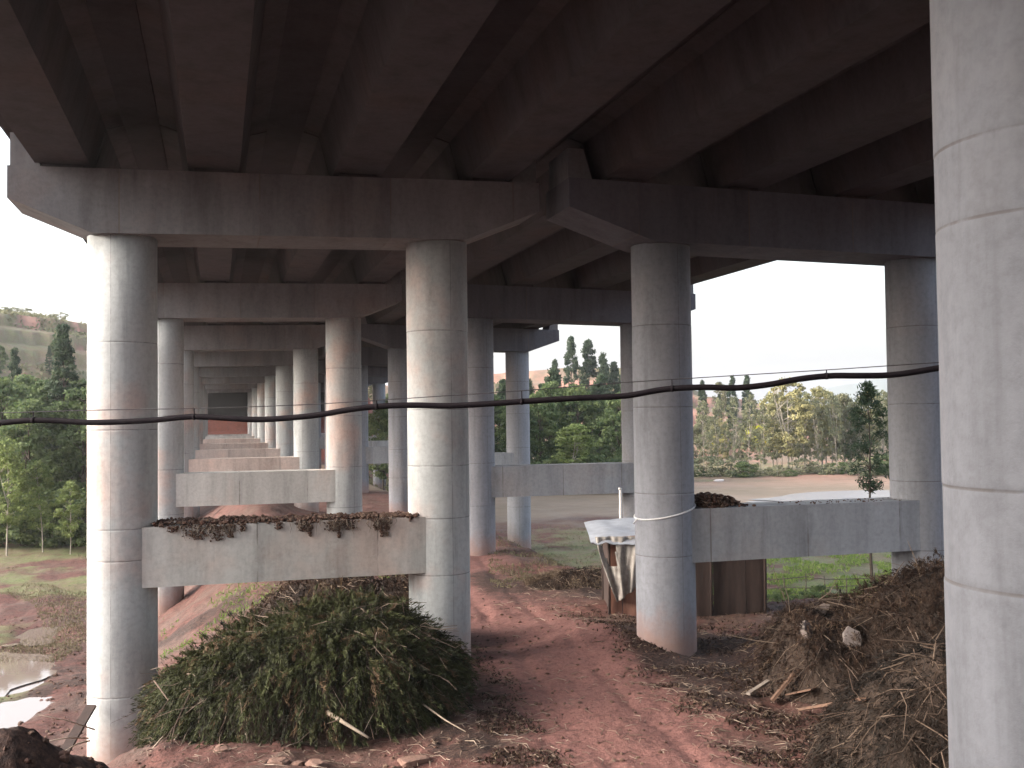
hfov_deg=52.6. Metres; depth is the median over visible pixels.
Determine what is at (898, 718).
twig heap
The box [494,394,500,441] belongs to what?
broadleaf tree
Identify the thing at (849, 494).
pond
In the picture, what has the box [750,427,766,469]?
field tree
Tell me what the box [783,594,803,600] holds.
weed bush
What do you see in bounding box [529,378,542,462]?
conifer tree
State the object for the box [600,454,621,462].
bush
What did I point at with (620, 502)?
white pole
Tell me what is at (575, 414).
broadleaf tree
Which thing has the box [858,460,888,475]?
bush
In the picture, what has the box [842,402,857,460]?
slender tree
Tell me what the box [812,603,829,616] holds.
rubble slab
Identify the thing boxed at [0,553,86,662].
meadow grass
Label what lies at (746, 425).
field tree
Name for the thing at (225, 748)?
stone
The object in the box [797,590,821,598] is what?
weed bush
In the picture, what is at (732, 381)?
cypress tree
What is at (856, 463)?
bush
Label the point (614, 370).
cypress tree
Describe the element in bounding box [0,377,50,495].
broadleaf tree
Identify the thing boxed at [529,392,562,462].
broadleaf tree
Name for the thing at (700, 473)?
bush
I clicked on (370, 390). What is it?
hill tree
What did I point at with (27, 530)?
bush
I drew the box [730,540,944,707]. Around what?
twig heap
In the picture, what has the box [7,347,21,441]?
conifer tree
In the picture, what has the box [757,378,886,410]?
mountain
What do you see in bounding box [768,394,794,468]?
field tree
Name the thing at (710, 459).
bush
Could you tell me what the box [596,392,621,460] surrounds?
broadleaf tree
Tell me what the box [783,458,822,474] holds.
bush
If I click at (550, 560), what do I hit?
dry grass
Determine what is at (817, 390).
pale tree
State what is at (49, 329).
hillside scrub
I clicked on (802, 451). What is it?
field tree
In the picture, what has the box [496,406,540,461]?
broadleaf tree
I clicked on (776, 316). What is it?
sky
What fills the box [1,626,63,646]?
puddle
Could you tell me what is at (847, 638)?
concrete chunk
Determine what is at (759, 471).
bush
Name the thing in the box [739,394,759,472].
slender tree
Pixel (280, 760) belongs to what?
stone
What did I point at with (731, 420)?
slender tree
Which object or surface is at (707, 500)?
soil heap
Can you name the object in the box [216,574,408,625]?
brush pile
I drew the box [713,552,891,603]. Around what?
field grass
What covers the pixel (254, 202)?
viaduct
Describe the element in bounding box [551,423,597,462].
young tree
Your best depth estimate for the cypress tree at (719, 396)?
204.83 m
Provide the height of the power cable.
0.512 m
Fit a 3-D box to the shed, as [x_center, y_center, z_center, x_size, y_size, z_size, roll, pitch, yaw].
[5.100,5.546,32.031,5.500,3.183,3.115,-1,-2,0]
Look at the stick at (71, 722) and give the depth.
21.41 m
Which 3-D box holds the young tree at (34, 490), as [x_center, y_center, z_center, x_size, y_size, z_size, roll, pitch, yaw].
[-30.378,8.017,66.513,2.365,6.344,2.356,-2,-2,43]
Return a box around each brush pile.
[112,576,489,751]
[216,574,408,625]
[521,558,601,590]
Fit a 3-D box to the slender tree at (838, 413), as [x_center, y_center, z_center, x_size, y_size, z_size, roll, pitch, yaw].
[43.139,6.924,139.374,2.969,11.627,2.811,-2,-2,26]
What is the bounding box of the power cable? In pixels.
[0,365,938,425]
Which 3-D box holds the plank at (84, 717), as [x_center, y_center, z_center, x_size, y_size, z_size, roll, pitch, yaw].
[-9.166,7.307,21.832,0.220,0.050,1.347,-1,32,9]
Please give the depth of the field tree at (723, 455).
157.07 m
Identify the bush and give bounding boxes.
[0,479,27,531]
[0,492,55,545]
[0,499,24,546]
[5,496,85,547]
[9,494,62,541]
[21,479,86,537]
[31,488,86,545]
[50,498,86,546]
[540,458,563,463]
[559,456,602,462]
[563,454,612,462]
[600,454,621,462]
[694,455,726,476]
[694,466,707,476]
[706,457,748,476]
[728,461,759,477]
[749,468,764,475]
[766,465,790,476]
[767,592,781,601]
[772,588,791,601]
[780,469,798,476]
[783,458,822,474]
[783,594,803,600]
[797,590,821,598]
[806,584,830,598]
[814,464,838,474]
[822,461,849,473]
[845,460,876,475]
[850,582,879,592]
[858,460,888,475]
[866,455,888,474]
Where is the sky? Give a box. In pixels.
[0,127,886,400]
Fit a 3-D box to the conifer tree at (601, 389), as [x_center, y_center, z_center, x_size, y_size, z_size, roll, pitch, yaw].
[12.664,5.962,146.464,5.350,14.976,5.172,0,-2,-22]
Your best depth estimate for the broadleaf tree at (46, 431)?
72.92 m
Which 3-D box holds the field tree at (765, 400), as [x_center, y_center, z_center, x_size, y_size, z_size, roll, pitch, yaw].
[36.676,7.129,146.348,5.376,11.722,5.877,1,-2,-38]
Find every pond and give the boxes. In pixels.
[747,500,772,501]
[748,490,889,500]
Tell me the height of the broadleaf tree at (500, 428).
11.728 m
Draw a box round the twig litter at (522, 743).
[140,586,848,767]
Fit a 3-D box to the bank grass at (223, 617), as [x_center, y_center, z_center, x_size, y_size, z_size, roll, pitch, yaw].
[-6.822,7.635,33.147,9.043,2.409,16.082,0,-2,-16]
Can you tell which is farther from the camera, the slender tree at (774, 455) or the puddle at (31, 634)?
the slender tree at (774, 455)
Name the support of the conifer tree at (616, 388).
on the ground at (192, 609)
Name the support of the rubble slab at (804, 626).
on the twig heap at (902, 605)
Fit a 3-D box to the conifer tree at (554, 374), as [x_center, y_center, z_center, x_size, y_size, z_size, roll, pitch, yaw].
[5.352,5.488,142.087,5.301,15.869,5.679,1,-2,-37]
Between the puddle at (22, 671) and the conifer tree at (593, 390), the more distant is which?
the conifer tree at (593, 390)
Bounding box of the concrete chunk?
[842,626,861,647]
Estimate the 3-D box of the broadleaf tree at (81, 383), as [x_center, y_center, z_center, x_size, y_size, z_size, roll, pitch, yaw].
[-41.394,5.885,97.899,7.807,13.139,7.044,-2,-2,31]
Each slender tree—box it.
[694,400,713,464]
[708,398,725,461]
[724,396,745,470]
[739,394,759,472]
[754,404,771,472]
[766,394,786,471]
[782,392,800,469]
[794,398,812,470]
[806,400,826,473]
[822,393,844,466]
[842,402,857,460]
[850,410,867,460]
[872,390,888,455]
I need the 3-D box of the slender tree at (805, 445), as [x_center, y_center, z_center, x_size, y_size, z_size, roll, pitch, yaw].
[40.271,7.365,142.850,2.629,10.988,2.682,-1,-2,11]
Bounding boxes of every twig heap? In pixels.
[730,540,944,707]
[783,613,948,767]
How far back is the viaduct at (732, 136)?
26.12 m
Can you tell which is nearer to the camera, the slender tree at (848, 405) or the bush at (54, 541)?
the bush at (54, 541)
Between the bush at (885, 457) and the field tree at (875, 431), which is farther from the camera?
the field tree at (875, 431)
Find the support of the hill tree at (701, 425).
on the ground at (192, 609)
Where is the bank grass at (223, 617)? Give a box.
[159,574,404,672]
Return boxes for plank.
[61,705,96,751]
[746,679,770,694]
[770,672,794,701]
[785,687,816,695]
[798,697,865,710]
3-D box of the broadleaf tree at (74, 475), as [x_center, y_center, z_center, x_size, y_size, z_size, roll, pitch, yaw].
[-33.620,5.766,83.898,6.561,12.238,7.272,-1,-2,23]
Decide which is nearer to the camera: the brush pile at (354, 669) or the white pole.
the brush pile at (354, 669)
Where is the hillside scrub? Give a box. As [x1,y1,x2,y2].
[0,309,535,490]
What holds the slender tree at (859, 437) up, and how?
on the ground at (192, 609)
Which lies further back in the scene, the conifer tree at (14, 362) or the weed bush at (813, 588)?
the conifer tree at (14, 362)
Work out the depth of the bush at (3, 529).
69.90 m
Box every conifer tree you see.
[0,345,9,373]
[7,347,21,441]
[39,323,82,489]
[43,345,53,374]
[494,379,505,448]
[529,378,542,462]
[538,368,568,461]
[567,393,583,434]
[584,387,603,459]
[587,373,615,460]
[611,384,619,451]
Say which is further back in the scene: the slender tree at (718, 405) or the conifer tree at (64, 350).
the slender tree at (718, 405)
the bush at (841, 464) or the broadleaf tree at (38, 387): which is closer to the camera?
the broadleaf tree at (38, 387)
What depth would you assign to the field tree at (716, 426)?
148.47 m
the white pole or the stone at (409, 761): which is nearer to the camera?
the stone at (409, 761)
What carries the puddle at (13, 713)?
on the ground at (192, 609)
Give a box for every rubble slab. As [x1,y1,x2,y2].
[800,620,812,639]
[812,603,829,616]
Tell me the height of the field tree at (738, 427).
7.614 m
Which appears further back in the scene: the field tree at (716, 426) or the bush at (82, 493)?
the field tree at (716, 426)
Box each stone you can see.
[213,744,230,752]
[267,757,289,764]
[291,760,304,765]
[305,758,327,767]
[397,755,429,767]
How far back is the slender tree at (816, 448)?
139.74 m
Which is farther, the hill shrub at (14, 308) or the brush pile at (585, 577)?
the hill shrub at (14, 308)
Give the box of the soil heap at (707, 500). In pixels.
[694,492,900,507]
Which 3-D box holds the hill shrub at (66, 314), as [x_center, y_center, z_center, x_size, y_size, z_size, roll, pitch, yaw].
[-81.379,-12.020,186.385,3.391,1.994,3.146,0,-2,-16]
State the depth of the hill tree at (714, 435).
180.22 m
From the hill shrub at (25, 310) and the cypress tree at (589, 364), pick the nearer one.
the hill shrub at (25, 310)
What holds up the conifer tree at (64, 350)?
on the ground at (192, 609)
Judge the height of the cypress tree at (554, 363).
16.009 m
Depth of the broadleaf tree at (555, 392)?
129.47 m
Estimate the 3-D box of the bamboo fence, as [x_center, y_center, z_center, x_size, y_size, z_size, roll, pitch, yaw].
[16.348,9.193,47.212,9.752,1.228,0.097,-1,-2,0]
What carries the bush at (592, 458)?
on the ground at (192, 609)
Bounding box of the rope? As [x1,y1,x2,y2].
[633,504,695,523]
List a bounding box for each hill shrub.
[6,307,20,311]
[15,308,32,311]
[50,312,68,319]
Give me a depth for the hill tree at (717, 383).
218.63 m
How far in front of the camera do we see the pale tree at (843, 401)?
145.13 m
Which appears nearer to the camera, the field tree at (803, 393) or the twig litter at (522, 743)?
the twig litter at (522, 743)
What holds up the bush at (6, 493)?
on the ground at (192, 609)
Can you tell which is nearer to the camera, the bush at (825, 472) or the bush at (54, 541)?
the bush at (54, 541)
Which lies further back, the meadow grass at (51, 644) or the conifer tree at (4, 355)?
the conifer tree at (4, 355)
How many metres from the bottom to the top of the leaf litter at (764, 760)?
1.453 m
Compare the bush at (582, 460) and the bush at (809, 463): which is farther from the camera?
the bush at (809, 463)
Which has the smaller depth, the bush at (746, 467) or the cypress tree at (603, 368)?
the bush at (746, 467)
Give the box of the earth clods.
[0,596,830,767]
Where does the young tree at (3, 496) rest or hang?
on the ground at (192, 609)
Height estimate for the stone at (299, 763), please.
0.084 m
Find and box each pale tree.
[756,377,815,471]
[794,386,843,466]
[828,396,866,461]
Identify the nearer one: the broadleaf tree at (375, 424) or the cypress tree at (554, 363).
the broadleaf tree at (375, 424)
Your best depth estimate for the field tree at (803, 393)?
149.92 m
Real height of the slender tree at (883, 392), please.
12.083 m
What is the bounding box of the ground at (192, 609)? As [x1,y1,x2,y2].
[0,313,891,767]
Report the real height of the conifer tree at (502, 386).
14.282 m
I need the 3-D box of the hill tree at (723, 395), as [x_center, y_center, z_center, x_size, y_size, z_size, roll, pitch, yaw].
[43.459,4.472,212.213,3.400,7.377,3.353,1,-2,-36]
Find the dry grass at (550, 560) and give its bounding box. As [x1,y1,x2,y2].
[488,525,600,587]
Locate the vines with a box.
[152,510,418,541]
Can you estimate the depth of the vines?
23.90 m
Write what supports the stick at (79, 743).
on the ground at (192, 609)
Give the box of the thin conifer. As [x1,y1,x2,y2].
[840,379,888,581]
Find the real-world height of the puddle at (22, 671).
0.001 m
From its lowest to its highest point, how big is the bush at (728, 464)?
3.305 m
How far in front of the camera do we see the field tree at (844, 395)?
151.32 m
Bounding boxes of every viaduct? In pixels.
[0,0,1023,767]
[318,0,943,656]
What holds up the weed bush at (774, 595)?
on the ground at (192, 609)
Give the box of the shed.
[584,518,766,615]
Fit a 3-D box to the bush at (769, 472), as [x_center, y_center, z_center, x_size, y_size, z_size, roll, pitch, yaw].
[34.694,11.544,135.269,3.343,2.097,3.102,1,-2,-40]
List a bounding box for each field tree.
[693,426,706,462]
[700,416,722,464]
[707,418,731,470]
[730,422,747,459]
[738,420,757,457]
[750,395,795,466]
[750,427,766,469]
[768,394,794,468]
[780,402,810,468]
[793,391,818,468]
[811,389,846,464]
[818,403,845,466]
[834,393,857,459]
[849,399,874,465]
[856,394,885,466]
[871,393,888,454]
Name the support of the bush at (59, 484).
on the ground at (192, 609)
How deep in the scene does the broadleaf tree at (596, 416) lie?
129.85 m
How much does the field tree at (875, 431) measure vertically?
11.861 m
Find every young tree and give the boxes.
[0,438,29,555]
[0,454,8,501]
[18,460,56,551]
[53,480,85,553]
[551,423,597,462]
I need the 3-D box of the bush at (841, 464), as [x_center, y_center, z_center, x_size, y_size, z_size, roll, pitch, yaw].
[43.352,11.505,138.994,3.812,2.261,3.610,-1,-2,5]
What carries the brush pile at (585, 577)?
on the ground at (192, 609)
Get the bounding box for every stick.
[41,715,94,729]
[49,737,88,740]
[66,740,89,749]
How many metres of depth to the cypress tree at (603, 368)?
195.81 m
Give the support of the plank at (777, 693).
on the ground at (192, 609)
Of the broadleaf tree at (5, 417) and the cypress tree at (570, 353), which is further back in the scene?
the cypress tree at (570, 353)
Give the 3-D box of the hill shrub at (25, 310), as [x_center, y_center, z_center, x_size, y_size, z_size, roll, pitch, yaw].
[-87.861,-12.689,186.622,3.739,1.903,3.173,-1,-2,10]
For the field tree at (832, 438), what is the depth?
143.83 m
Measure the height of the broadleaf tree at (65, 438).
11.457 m
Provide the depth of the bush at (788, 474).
134.98 m
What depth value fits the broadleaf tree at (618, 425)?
128.74 m
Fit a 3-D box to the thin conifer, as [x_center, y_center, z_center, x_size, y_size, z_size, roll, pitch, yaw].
[17.213,4.973,49.802,2.555,10.541,2.652,-2,-2,30]
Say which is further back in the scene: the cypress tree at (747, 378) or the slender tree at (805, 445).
the cypress tree at (747, 378)
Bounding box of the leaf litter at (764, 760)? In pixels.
[476,604,838,767]
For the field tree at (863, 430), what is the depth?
151.21 m
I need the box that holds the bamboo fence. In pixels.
[767,573,886,595]
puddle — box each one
[0,652,56,696]
[0,697,53,727]
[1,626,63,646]
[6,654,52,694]
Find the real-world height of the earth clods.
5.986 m
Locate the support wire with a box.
[0,362,938,412]
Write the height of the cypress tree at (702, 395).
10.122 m
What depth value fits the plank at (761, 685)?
21.81 m
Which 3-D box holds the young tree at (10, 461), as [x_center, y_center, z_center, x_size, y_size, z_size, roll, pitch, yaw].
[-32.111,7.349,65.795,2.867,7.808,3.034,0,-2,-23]
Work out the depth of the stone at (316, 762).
17.59 m
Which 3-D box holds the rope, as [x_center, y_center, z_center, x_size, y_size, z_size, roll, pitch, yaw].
[3.822,3.267,26.252,1.664,0.503,1.574,0,-2,-16]
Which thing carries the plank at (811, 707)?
on the ground at (192, 609)
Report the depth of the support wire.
9.27 m
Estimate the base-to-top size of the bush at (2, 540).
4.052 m
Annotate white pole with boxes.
[618,488,621,517]
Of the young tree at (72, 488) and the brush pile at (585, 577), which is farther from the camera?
the young tree at (72, 488)
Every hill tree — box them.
[368,385,372,401]
[694,423,705,446]
[708,417,722,455]
[711,382,725,407]
[716,391,731,414]
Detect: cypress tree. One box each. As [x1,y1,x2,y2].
[551,358,561,387]
[562,336,580,406]
[578,338,597,422]
[597,351,613,411]
[608,361,620,386]
[696,380,708,424]
[715,393,723,415]
[725,376,738,428]
[741,375,753,423]
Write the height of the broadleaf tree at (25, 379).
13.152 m
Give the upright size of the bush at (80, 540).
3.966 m
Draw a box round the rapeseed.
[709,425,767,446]
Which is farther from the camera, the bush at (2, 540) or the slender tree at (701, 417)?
the slender tree at (701, 417)
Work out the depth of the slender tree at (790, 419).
145.13 m
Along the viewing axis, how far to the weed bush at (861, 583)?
44.46 m
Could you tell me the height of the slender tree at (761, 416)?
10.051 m
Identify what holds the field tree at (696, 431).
on the ground at (192, 609)
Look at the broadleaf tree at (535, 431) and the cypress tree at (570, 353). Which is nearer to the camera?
the broadleaf tree at (535, 431)
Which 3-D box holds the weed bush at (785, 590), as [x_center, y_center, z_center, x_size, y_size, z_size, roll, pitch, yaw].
[11.916,9.424,45.704,0.904,0.896,0.937,-1,-2,14]
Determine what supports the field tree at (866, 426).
on the ground at (192, 609)
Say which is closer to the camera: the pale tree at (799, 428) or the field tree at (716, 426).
the pale tree at (799, 428)
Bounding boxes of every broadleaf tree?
[0,373,46,477]
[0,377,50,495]
[0,398,76,498]
[0,403,18,437]
[20,378,79,483]
[47,387,86,490]
[58,379,86,478]
[58,397,86,481]
[368,409,388,489]
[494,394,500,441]
[494,397,505,451]
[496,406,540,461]
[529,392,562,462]
[530,381,574,458]
[551,383,604,458]
[580,400,618,461]
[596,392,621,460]
[611,399,620,443]
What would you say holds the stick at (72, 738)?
on the ground at (192, 609)
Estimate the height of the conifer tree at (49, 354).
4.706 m
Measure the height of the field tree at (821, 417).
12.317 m
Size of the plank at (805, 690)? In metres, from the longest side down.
0.662 x 0.220 x 0.031 m

